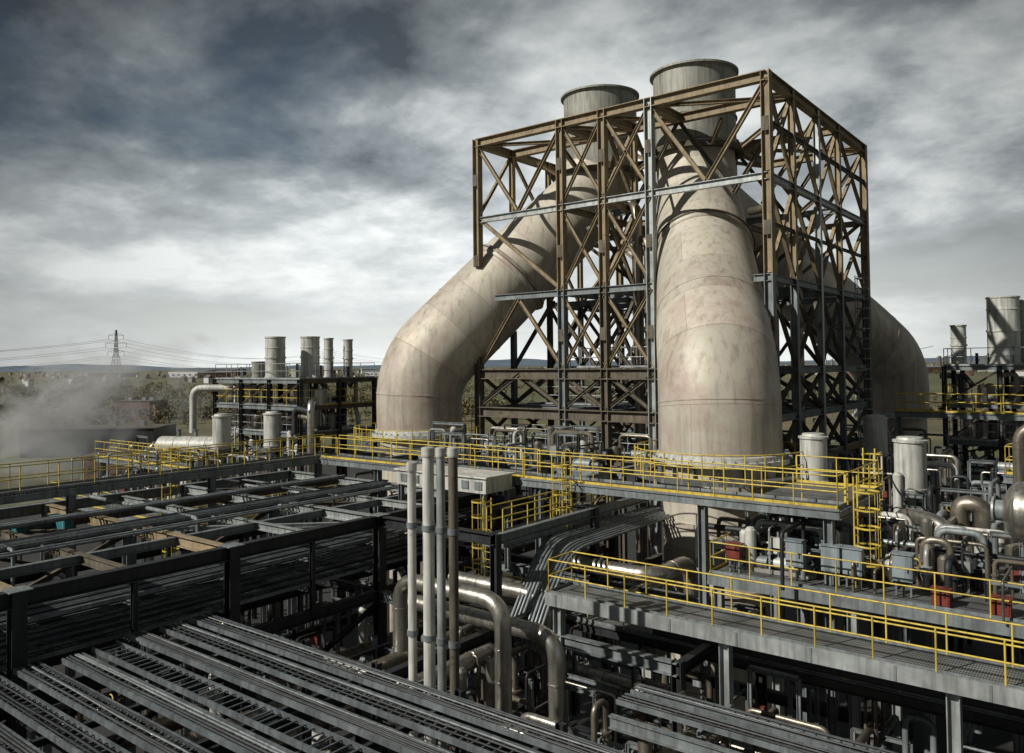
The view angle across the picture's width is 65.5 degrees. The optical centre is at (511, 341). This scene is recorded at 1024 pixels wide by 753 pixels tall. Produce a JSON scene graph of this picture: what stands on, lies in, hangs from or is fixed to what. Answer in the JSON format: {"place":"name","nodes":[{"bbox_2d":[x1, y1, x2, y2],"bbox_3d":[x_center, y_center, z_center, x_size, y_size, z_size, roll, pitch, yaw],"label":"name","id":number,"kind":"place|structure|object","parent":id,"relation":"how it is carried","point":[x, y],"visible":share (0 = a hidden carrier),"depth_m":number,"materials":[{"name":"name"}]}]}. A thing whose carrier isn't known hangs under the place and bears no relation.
{"place":"outdoors","nodes":[
{"label":"outdoors","id":0,"kind":"place"},
{"bbox_2d":[0,357,982,371],"bbox_3d":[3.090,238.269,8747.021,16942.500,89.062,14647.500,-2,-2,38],"label":"hills","id":1,"kind":"structure","parent":0,"point":[488,363],"depth_m":7383.35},
{"bbox_2d":[0,362,1023,507],"bbox_3d":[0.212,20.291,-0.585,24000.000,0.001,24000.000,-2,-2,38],"label":"ground","id":2,"kind":"structure","parent":0,"point":[9,445],"depth_m":305.77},
{"bbox_2d":[19,420,175,457],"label":"industrial hall","id":3,"kind":"structure","parent":2,"relation":"on","point":[61,440],"depth_m":182.49,"materials":[{"name":"metal"}]},
{"bbox_2d":[105,330,126,394],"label":"electricity pylon","id":4,"kind":"object","parent":2,"relation":"on","point":[116,343],"visible":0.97,"depth_m":577.05,"materials":[{"name":"grey metal"}]},
{"bbox_2d":[0,339,381,370],"bbox_3d":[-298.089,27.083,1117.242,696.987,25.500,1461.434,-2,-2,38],"label":"power lines","id":5,"kind":"object","parent":4,"relation":"hanging from","point":[142,354],"visible":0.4,"depth_m":593.94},
{"bbox_2d":[80,446,189,479],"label":"industrial hall","id":6,"kind":"structure","parent":2,"relation":"on","point":[88,463],"depth_m":143.34,"materials":[{"name":"metal"}]},
{"bbox_2d":[114,397,167,419],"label":"brick building","id":7,"kind":"structure","parent":2,"relation":"on","point":[130,404],"depth_m":309.92,"materials":[{"name":"brown brick"}]},
{"bbox_2d":[0,370,1021,429],"bbox_3d":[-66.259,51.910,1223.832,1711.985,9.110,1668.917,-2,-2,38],"label":"woodland","id":8,"kind":"object","parent":2,"relation":"on","point":[32,409],"visible":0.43,"depth_m":352.20,"materials":[{"name":"green plant"}]},
{"bbox_2d":[0,449,1023,752],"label":"plant yard","id":9,"kind":"structure","parent":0,"point":[994,741],"depth_m":55.22,"materials":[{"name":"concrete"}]},
{"bbox_2d":[94,440,214,652],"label":"walkway","id":10,"kind":"structure","parent":9,"relation":"on","point":[113,460],"depth_m":54.64,"materials":[{"name":"metal"}]},
{"bbox_2d":[0,434,336,725],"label":"walkway","id":11,"kind":"structure","parent":9,"relation":"on","point":[70,490],"depth_m":36.72,"materials":[{"name":"metal"}]},
{"bbox_2d":[49,460,371,703],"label":"walkway","id":12,"kind":"structure","parent":9,"relation":"on","point":[263,608],"depth_m":51.96,"materials":[{"name":"metal"}]},
{"bbox_2d":[151,429,213,464],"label":"horizontal vessel","id":13,"kind":"object","parent":12,"relation":"on","point":[178,440],"visible":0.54,"depth_m":56.18,"materials":[{"name":"paint"}]},
{"bbox_2d":[71,435,311,508],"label":"process piping","id":14,"kind":"object","parent":12,"relation":"on","point":[136,470],"visible":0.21,"depth_m":53.67,"materials":[{"name":"metal"}]},
{"bbox_2d":[207,413,235,464],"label":"vent silencer","id":15,"kind":"object","parent":12,"relation":"on","point":[221,428],"visible":0.57,"depth_m":55.24,"materials":[{"name":"paint"}]},
{"bbox_2d":[258,411,287,494],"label":"vent silencer","id":16,"kind":"object","parent":12,"relation":"on","point":[273,427],"visible":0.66,"depth_m":55.78,"materials":[{"name":"paint"}]},
{"bbox_2d":[213,361,376,646],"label":"service structure","id":17,"kind":"object","parent":9,"relation":"on","point":[329,420],"visible":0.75,"depth_m":58.62,"materials":[{"name":"metal"}]},
{"bbox_2d":[189,384,255,432],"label":"insulated pipe","id":18,"kind":"object","parent":17,"relation":"attached to","point":[195,391],"visible":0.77,"depth_m":60.77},
{"bbox_2d":[264,336,285,377],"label":"vent stack","id":19,"kind":"object","parent":17,"relation":"on","point":[275,347],"visible":0.86,"depth_m":58.37,"materials":[{"name":"paint"}]},
{"bbox_2d":[300,336,320,376],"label":"vent stack","id":20,"kind":"object","parent":17,"relation":"on","point":[310,349],"visible":0.91,"depth_m":60.14,"materials":[{"name":"paint"}]},
{"bbox_2d":[307,398,317,472],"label":"insulated pipe","id":21,"kind":"object","parent":17,"relation":"attached to","point":[312,403],"visible":0.8,"depth_m":53.58,"materials":[{"name":"metal"}]},
{"bbox_2d":[406,461,423,737],"bbox_3d":[-2.611,12.044,22.427,0.300,17.270,0.750,-2,-2,38],"label":"vent pole","id":22,"kind":"object","parent":9,"relation":"on","point":[412,629],"visible":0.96,"depth_m":22.32,"materials":[{"name":"metal"}]},
{"bbox_2d":[421,447,437,744],"bbox_3d":[-2.114,11.802,22.017,0.380,17.720,0.790,-2,-2,38],"label":"vent pole","id":23,"kind":"object","parent":9,"relation":"on","point":[428,530],"visible":0.91,"depth_m":21.89,"materials":[{"name":"metal"}]},
{"bbox_2d":[319,421,540,512],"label":"walkway","id":24,"kind":"structure","parent":9,"relation":"on","point":[377,465],"depth_m":41.39,"materials":[{"name":"metal"}]},
{"bbox_2d":[1,497,865,752],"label":"tray support frame","id":25,"kind":"object","parent":9,"relation":"on","point":[658,735],"visible":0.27,"depth_m":20.39,"materials":[{"name":"grey metal"}]},
{"bbox_2d":[0,722,43,752],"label":"cable tray","id":26,"kind":"object","parent":25,"relation":"on","point":[16,740],"visible":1,"depth_m":16.48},
{"bbox_2d":[0,675,130,752],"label":"cable tray","id":27,"kind":"object","parent":25,"relation":"on","point":[42,730],"visible":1,"depth_m":17.46,"materials":[{"name":"metal"}]},
{"bbox_2d":[13,662,212,752],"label":"cable tray","id":28,"kind":"object","parent":25,"relation":"on","point":[113,727],"visible":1,"depth_m":17.94,"materials":[{"name":"metal"}]},
{"bbox_2d":[61,652,294,752],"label":"cable tray","id":29,"kind":"object","parent":25,"relation":"on","point":[142,697],"visible":1,"depth_m":18.11,"materials":[{"name":"grey metal"}]},
{"bbox_2d":[0,519,467,637],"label":"cable tray","id":30,"kind":"object","parent":25,"relation":"on","point":[54,621],"visible":0.59,"depth_m":28.81,"materials":[{"name":"metal"}]},
{"bbox_2d":[91,640,379,752],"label":"cable tray","id":31,"kind":"object","parent":25,"relation":"on","point":[266,729],"visible":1,"depth_m":18.48,"materials":[{"name":"metal"}]},
{"bbox_2d":[0,522,478,644],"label":"cable tray","id":32,"kind":"object","parent":25,"relation":"on","point":[72,623],"visible":0.57,"depth_m":28.30,"materials":[{"name":"grey metal"}]},
{"bbox_2d":[0,518,501,651],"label":"cable tray","id":33,"kind":"object","parent":25,"relation":"on","point":[86,626],"visible":0.59,"depth_m":27.57,"materials":[{"name":"metal"}]},
{"bbox_2d":[0,518,518,659],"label":"cable tray","id":34,"kind":"object","parent":25,"relation":"on","point":[101,629],"visible":0.56,"depth_m":26.78,"materials":[{"name":"metal"}]},
{"bbox_2d":[0,522,520,670],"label":"cable tray","id":35,"kind":"object","parent":25,"relation":"on","point":[56,650],"visible":0.65,"depth_m":26.02,"materials":[{"name":"metal"}]},
{"bbox_2d":[0,495,522,613],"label":"cable tray","id":36,"kind":"object","parent":25,"relation":"on","point":[206,566],"visible":0.2,"depth_m":27.20,"materials":[{"name":"grey metal"}]},
{"bbox_2d":[0,496,530,619],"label":"cable tray","id":37,"kind":"object","parent":25,"relation":"on","point":[125,588],"visible":0.59,"depth_m":26.67,"materials":[{"name":"metal"}]},
{"bbox_2d":[0,497,531,629],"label":"cable tray","id":38,"kind":"object","parent":25,"relation":"on","point":[82,605],"visible":0.59,"depth_m":26.15,"materials":[{"name":"metal"}]},
{"bbox_2d":[127,630,452,752],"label":"cable tray","id":39,"kind":"object","parent":25,"relation":"on","point":[386,736],"visible":1,"depth_m":18.58,"materials":[{"name":"grey metal"}]},
{"bbox_2d":[159,622,542,752],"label":"cable tray","id":40,"kind":"object","parent":25,"relation":"on","point":[460,727],"visible":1,"depth_m":18.78,"materials":[{"name":"grey metal"}]},
{"bbox_2d":[188,613,625,752],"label":"cable tray","id":41,"kind":"object","parent":25,"relation":"on","point":[425,699],"visible":1,"depth_m":18.86,"materials":[{"name":"grey metal"}]},
{"bbox_2d":[616,693,838,752],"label":"cable tray","id":42,"kind":"object","parent":25,"relation":"on","point":[718,728],"visible":1,"depth_m":20.22,"materials":[{"name":"metal"}]},
{"bbox_2d":[630,683,895,752],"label":"cable tray","id":43,"kind":"object","parent":25,"relation":"on","point":[736,716],"visible":1,"depth_m":20.47,"materials":[{"name":"grey metal"}]},
{"bbox_2d":[753,698,1022,752],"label":"process piping","id":44,"kind":"object","parent":25,"relation":"on","point":[883,736],"visible":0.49,"depth_m":23.09,"materials":[{"name":"grey metal"}]},
{"bbox_2d":[435,447,449,749],"bbox_3d":[-1.732,11.780,21.743,0.300,17.740,0.750,-2,-2,38],"label":"vent pole","id":45,"kind":"object","parent":9,"relation":"on","point":[440,531],"visible":0.94,"depth_m":21.63,"materials":[{"name":"metal"}]},
{"bbox_2d":[392,574,512,722],"bbox_3d":[-1.944,14.188,25.133,4.951,13.126,0.551,-2,-2,38],"label":"insulated pipe","id":46,"kind":"object","parent":9,"relation":"on","point":[493,603],"visible":0.77,"depth_m":23.96,"materials":[{"name":"metal"}]},
{"bbox_2d":[0,470,913,752],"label":"pipe rack","id":47,"kind":"object","parent":9,"relation":"on","point":[52,582],"visible":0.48,"depth_m":29.03,"materials":[{"name":"metal"}]},
{"bbox_2d":[0,480,381,543],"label":"cable tray","id":48,"kind":"object","parent":47,"relation":"on","point":[158,517],"visible":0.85,"depth_m":31.58,"materials":[{"name":"metal"}]},
{"bbox_2d":[0,482,390,551],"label":"cable tray","id":49,"kind":"object","parent":47,"relation":"on","point":[64,537],"visible":0.99,"depth_m":30.82,"materials":[{"name":"grey metal"}]},
{"bbox_2d":[0,474,406,586],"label":"conduit run","id":50,"kind":"object","parent":47,"relation":"on","point":[129,506],"visible":0.83,"depth_m":32.48,"materials":[{"name":"grey metal"}]},
{"bbox_2d":[0,555,422,677],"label":"insulated pipe","id":51,"kind":"object","parent":47,"relation":"on","point":[56,660],"visible":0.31,"depth_m":32.53,"materials":[{"name":"metal"}]},
{"bbox_2d":[1,566,462,743],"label":"process piping","id":52,"kind":"object","parent":47,"relation":"on","point":[365,629],"visible":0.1,"depth_m":31.66,"materials":[{"name":"grey metal"}]},
{"bbox_2d":[93,604,475,752],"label":"insulated pipe","id":53,"kind":"object","parent":47,"relation":"on","point":[168,723],"visible":0.17,"depth_m":29.05,"materials":[{"name":"metal"}]},
{"bbox_2d":[247,642,490,752],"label":"insulated pipe","id":54,"kind":"object","parent":47,"relation":"on","point":[321,724],"visible":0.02,"depth_m":24.64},
{"bbox_2d":[394,464,514,575],"bbox_3d":[-2.660,7.958,35.994,5.600,4.220,2.000,-2,-2,38],"label":"equipment cabin","id":55,"kind":"object","parent":47,"relation":"on","point":[483,482],"visible":0.48,"depth_m":34.87,"materials":[{"name":"metal"}]},
{"bbox_2d":[471,497,491,576],"bbox_3d":[-1.223,8.287,31.976,0.772,3.900,0.796,-2,-2,38],"label":"caged ladder","id":56,"kind":"object","parent":47,"relation":"attached to","point":[482,529],"visible":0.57,"depth_m":32.05,"materials":[{"name":"metal"}]},
{"bbox_2d":[253,605,829,752],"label":"process piping","id":57,"kind":"object","parent":47,"relation":"on","point":[478,680],"visible":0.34,"depth_m":25.73,"materials":[{"name":"metal"}]},
{"bbox_2d":[141,575,601,752],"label":"insulated pipe","id":58,"kind":"object","parent":57,"relation":"on","point":[391,660],"visible":0.08,"depth_m":26.15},
{"bbox_2d":[280,638,494,692],"bbox_3d":[-4.339,10.747,27.658,6.497,0.594,4.297,-2,-2,38],"label":"insulated pipe","id":59,"kind":"object","parent":57,"relation":"on","point":[467,661],"visible":0.26,"depth_m":26.37,"materials":[{"name":"metal"}]},
{"bbox_2d":[392,609,547,736],"bbox_3d":[-1.634,12.710,30.006,7.754,4.354,0.509,-2,-2,38],"label":"insulated pipe","id":60,"kind":"object","parent":57,"relation":"on","point":[540,652],"visible":0.29,"depth_m":27.68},
{"bbox_2d":[484,490,613,548],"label":"walkway","id":61,"kind":"structure","parent":47,"relation":"on","point":[542,534],"depth_m":31.93,"materials":[{"name":"metal"}]},
{"bbox_2d":[552,456,571,527],"bbox_3d":[2.064,6.881,32.986,0.772,4.100,0.796,-2,-2,38],"label":"caged ladder","id":62,"kind":"object","parent":61,"relation":"attached to","point":[559,480],"visible":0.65,"depth_m":33.09,"materials":[{"name":"metal"}]},
{"bbox_2d":[448,571,670,693],"bbox_3d":[1.542,10.626,29.082,10.000,3.036,0.636,-2,-2,38],"label":"insulated pipe","id":63,"kind":"object","parent":47,"relation":"attached to","point":[513,590],"visible":0.35,"depth_m":28.64,"materials":[{"name":"metal"}]},
{"bbox_2d":[510,506,672,651],"bbox_3d":[3.579,9.243,32.565,2.300,2.996,12.050,-2,-2,38],"label":"tubing bundle","id":64,"kind":"object","parent":47,"relation":"on","point":[577,539],"visible":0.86,"depth_m":30.47,"materials":[{"name":"grey metal"}]},
{"bbox_2d":[546,553,699,666],"bbox_3d":[4.451,10.668,31.884,5.118,4.418,3.636,-2,-2,38],"label":"insulated pipe","id":65,"kind":"object","parent":47,"relation":"on","point":[686,563],"visible":0.62,"depth_m":30.41,"materials":[{"name":"metal"}]},
{"bbox_2d":[657,729,779,752],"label":"insulated pipe","id":66,"kind":"object","parent":47,"relation":"on","point":[740,746],"visible":0.27,"depth_m":22.43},
{"bbox_2d":[462,566,1023,735],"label":"elevated walkway","id":67,"kind":"structure","parent":47,"relation":"attached to","point":[620,630],"depth_m":24.03,"materials":[{"name":"metal"}]},
{"bbox_2d":[653,629,1023,717],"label":"insulated pipe","id":68,"kind":"object","parent":47,"relation":"attached to","point":[990,706],"visible":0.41,"depth_m":22.76,"materials":[{"name":"metal"}]},
{"bbox_2d":[447,447,470,752],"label":"vent pole","id":69,"kind":"object","parent":9,"relation":"on","point":[453,534],"visible":0.96,"depth_m":21.34,"materials":[{"name":"grey metal"}]},
{"bbox_2d":[417,595,565,723],"bbox_3d":[-0.809,14.764,25.757,6.186,11.986,0.572,-2,-2,38],"label":"insulated pipe","id":70,"kind":"object","parent":9,"relation":"on","point":[547,638],"visible":0.8,"depth_m":24.20,"materials":[{"name":"metal"}]},
{"bbox_2d":[372,84,638,697],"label":"exhaust duct","id":71,"kind":"object","parent":9,"relation":"on","point":[442,340],"visible":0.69,"depth_m":48.90,"materials":[{"name":"metal"}]},
{"bbox_2d":[386,448,663,736],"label":"equipment support frame","id":72,"kind":"object","parent":9,"relation":"on","point":[613,550],"visible":0.23,"depth_m":40.44,"materials":[{"name":"grey metal"}]},
{"bbox_2d":[353,471,623,520],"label":"process piping","id":73,"kind":"object","parent":72,"relation":"on","point":[517,490],"visible":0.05,"depth_m":46.67,"materials":[{"name":"metal"}]},
{"bbox_2d":[427,421,653,472],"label":"process piping","id":74,"kind":"object","parent":72,"relation":"on","point":[579,443],"visible":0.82,"depth_m":40.18,"materials":[{"name":"grey metal"}]},
{"bbox_2d":[522,440,850,738],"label":"walkway","id":75,"kind":"structure","parent":9,"relation":"on","point":[829,512],"depth_m":30.07,"materials":[{"name":"metal"}]},
{"bbox_2d":[650,59,789,729],"bbox_3d":[10.221,2.454,42.008,6.153,37.300,16.395,-1,-2,7],"label":"exhaust duct","id":76,"kind":"object","parent":9,"relation":"on","point":[719,389],"visible":0.71,"depth_m":36.13,"materials":[{"name":"metal"}]},
{"bbox_2d":[545,551,1023,752],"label":"walkway","id":77,"kind":"structure","parent":9,"relation":"on","point":[955,677],"depth_m":21.67,"materials":[{"name":"metal"}]},
{"bbox_2d":[764,455,882,731],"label":"walkway","id":78,"kind":"structure","parent":9,"relation":"on","point":[863,500],"depth_m":30.92,"materials":[{"name":"metal"}]},
{"bbox_2d":[736,139,929,453],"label":"exhaust duct","id":79,"kind":"object","parent":9,"relation":"on","point":[898,363],"visible":0.2,"depth_m":63.29,"materials":[{"name":"metal"}]},
{"bbox_2d":[707,518,1023,752],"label":"walkway","id":80,"kind":"structure","parent":9,"relation":"on","point":[973,603],"depth_m":26.04,"materials":[{"name":"metal"}]},
{"bbox_2d":[784,537,807,579],"bbox_3d":[9.863,7.602,27.662,0.680,1.390,0.460,-2,-2,38],"label":"control cabinet","id":81,"kind":"object","parent":80,"relation":"on","point":[794,545],"visible":0.92,"depth_m":27.54,"materials":[{"name":"metal"}]},
{"bbox_2d":[695,509,913,589],"bbox_3d":[11.247,7.335,30.133,7.175,2.036,6.741,0,-2,-24],"label":"process piping","id":82,"kind":"object","parent":80,"relation":"on","point":[762,530],"visible":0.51,"depth_m":29.02,"materials":[{"name":"grey metal"}]},
{"bbox_2d":[798,432,828,481],"bbox_3d":[13.298,6.193,34.187,1.880,4.510,1.250,-2,-2,38],"label":"vent silencer","id":83,"kind":"object","parent":80,"relation":"on","point":[813,443],"visible":0.34,"depth_m":33.95,"materials":[{"name":"paint"}]},
{"bbox_2d":[819,542,843,586],"bbox_3d":[10.807,7.571,26.922,0.680,1.390,0.460,-2,-2,38],"label":"control cabinet","id":84,"kind":"object","parent":80,"relation":"on","point":[830,550],"visible":0.91,"depth_m":26.79,"materials":[{"name":"metal"}]},
{"bbox_2d":[840,544,864,590],"bbox_3d":[11.357,7.552,26.490,0.680,1.390,0.460,-2,-2,38],"label":"control cabinet","id":85,"kind":"object","parent":80,"relation":"on","point":[852,552],"visible":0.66,"depth_m":26.36,"materials":[{"name":"metal"}]},
{"bbox_2d":[852,475,881,587],"bbox_3d":[11.902,6.395,26.633,0.792,3.700,0.772,-2,-2,38],"label":"caged ladder","id":86,"kind":"object","parent":80,"relation":"on","point":[877,492],"visible":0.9,"depth_m":26.68,"materials":[{"name":"metal"}]},
{"bbox_2d":[890,550,915,597],"bbox_3d":[12.599,7.515,25.644,0.680,1.390,0.460,-2,-2,38],"label":"control cabinet","id":87,"kind":"object","parent":80,"relation":"on","point":[903,559],"visible":0.92,"depth_m":25.52,"materials":[{"name":"metal"}]},
{"bbox_2d":[891,436,927,539],"bbox_3d":[17.208,6.212,33.661,2.020,4.360,1.390,-2,-2,38],"label":"vent silencer","id":88,"kind":"object","parent":80,"relation":"on","point":[910,458],"visible":0.66,"depth_m":33.35,"materials":[{"name":"paint"}]},
{"bbox_2d":[802,509,1023,621],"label":"process piping","id":89,"kind":"object","parent":80,"relation":"on","point":[935,551],"visible":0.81,"depth_m":26.44,"materials":[{"name":"metal"}]},
{"bbox_2d":[827,450,1007,551],"bbox_3d":[22.629,6.546,31.635,23.577,3.463,10.345,-2,-2,38],"label":"process piping","id":90,"kind":"object","parent":80,"relation":"on","point":[948,494],"visible":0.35,"depth_m":34.12,"materials":[{"name":"metal"}]},
{"bbox_2d":[890,508,956,558],"bbox_3d":[15.262,7.301,29.700,0.594,1.997,2.997,0,-2,-17],"label":"insulated pipe","id":91,"kind":"object","parent":80,"relation":"on","point":[915,516],"visible":0.28,"depth_m":29.46,"materials":[{"name":"metal"}]},
{"bbox_2d":[929,585,952,607],"bbox_3d":[13.264,8.153,24.600,0.580,1.040,0.460,-2,-2,38],"label":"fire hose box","id":92,"kind":"object","parent":80,"relation":"on","point":[943,599],"visible":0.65,"depth_m":24.46,"materials":[{"name":"red paint"}]},
{"bbox_2d":[950,496,991,559],"bbox_3d":[17.119,7.018,29.646,1.478,2.519,0.678,-2,-2,38],"label":"insulated pipe","id":93,"kind":"object","parent":80,"relation":"on","point":[962,508],"visible":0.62,"depth_m":29.46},
{"bbox_2d":[988,482,1023,542],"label":"horizontal vessel","id":94,"kind":"object","parent":80,"relation":"on","point":[1008,510],"visible":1,"depth_m":23.98,"materials":[{"name":"metal"}]},
{"bbox_2d":[1012,425,1023,483],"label":"insulated pipe","id":95,"kind":"object","parent":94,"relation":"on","point":[1018,454],"visible":0.49,"depth_m":29.95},
{"bbox_2d":[785,454,1005,643],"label":"walkway","id":96,"kind":"structure","parent":9,"relation":"on","point":[1003,490],"depth_m":52.36,"materials":[{"name":"metal"}]},
{"bbox_2d":[854,275,872,443],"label":"caged ladder","id":97,"kind":"object","parent":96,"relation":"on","point":[858,348],"visible":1,"depth_m":47.63,"materials":[{"name":"grey metal"}]},
{"bbox_2d":[859,414,891,499],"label":"vent silencer","id":98,"kind":"object","parent":96,"relation":"on","point":[875,434],"visible":0.54,"depth_m":41.31,"materials":[{"name":"paint"}]},
{"bbox_2d":[782,418,987,489],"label":"process piping","id":99,"kind":"object","parent":96,"relation":"on","point":[925,434],"visible":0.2,"depth_m":52.09,"materials":[{"name":"grey metal"}]},
{"bbox_2d":[894,393,1023,642],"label":"walkway","id":100,"kind":"structure","parent":9,"relation":"on","point":[967,414],"depth_m":48.08,"materials":[{"name":"metal"}]},
{"bbox_2d":[938,346,1023,662],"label":"service structure","id":101,"kind":"object","parent":9,"relation":"on","point":[985,436],"visible":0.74,"depth_m":50.83,"materials":[{"name":"metal"}]},
{"bbox_2d":[949,325,967,363],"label":"vent stack","id":102,"kind":"object","parent":101,"relation":"on","point":[958,337],"visible":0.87,"depth_m":53.13,"materials":[{"name":"paint"}]},
{"bbox_2d":[985,296,1021,363],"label":"vent stack","id":103,"kind":"object","parent":101,"relation":"on","point":[1003,321],"visible":0.89,"depth_m":51.91,"materials":[{"name":"paint"}]},
{"bbox_2d":[1002,443,1022,751],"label":"walkway","id":104,"kind":"structure","parent":9,"relation":"on","point":[1008,477],"depth_m":31.65,"materials":[{"name":"metal"}]},
{"bbox_2d":[0,363,1023,385],"bbox_3d":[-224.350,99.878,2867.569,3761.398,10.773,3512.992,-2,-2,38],"label":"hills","id":105,"kind":"structure","parent":0,"point":[105,378],"depth_m":1189.31,"materials":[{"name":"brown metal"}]},
{"bbox_2d":[0,0,1023,367],"label":"sky","id":106,"kind":"structure","parent":0,"point":[218,178],"materials":[{"name":"grey"}]},
{"bbox_2d":[472,68,872,748],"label":"steel support tower","id":107,"kind":"structure","parent":0,"point":[624,408],"depth_m":44.86,"materials":[{"name":"metal"}]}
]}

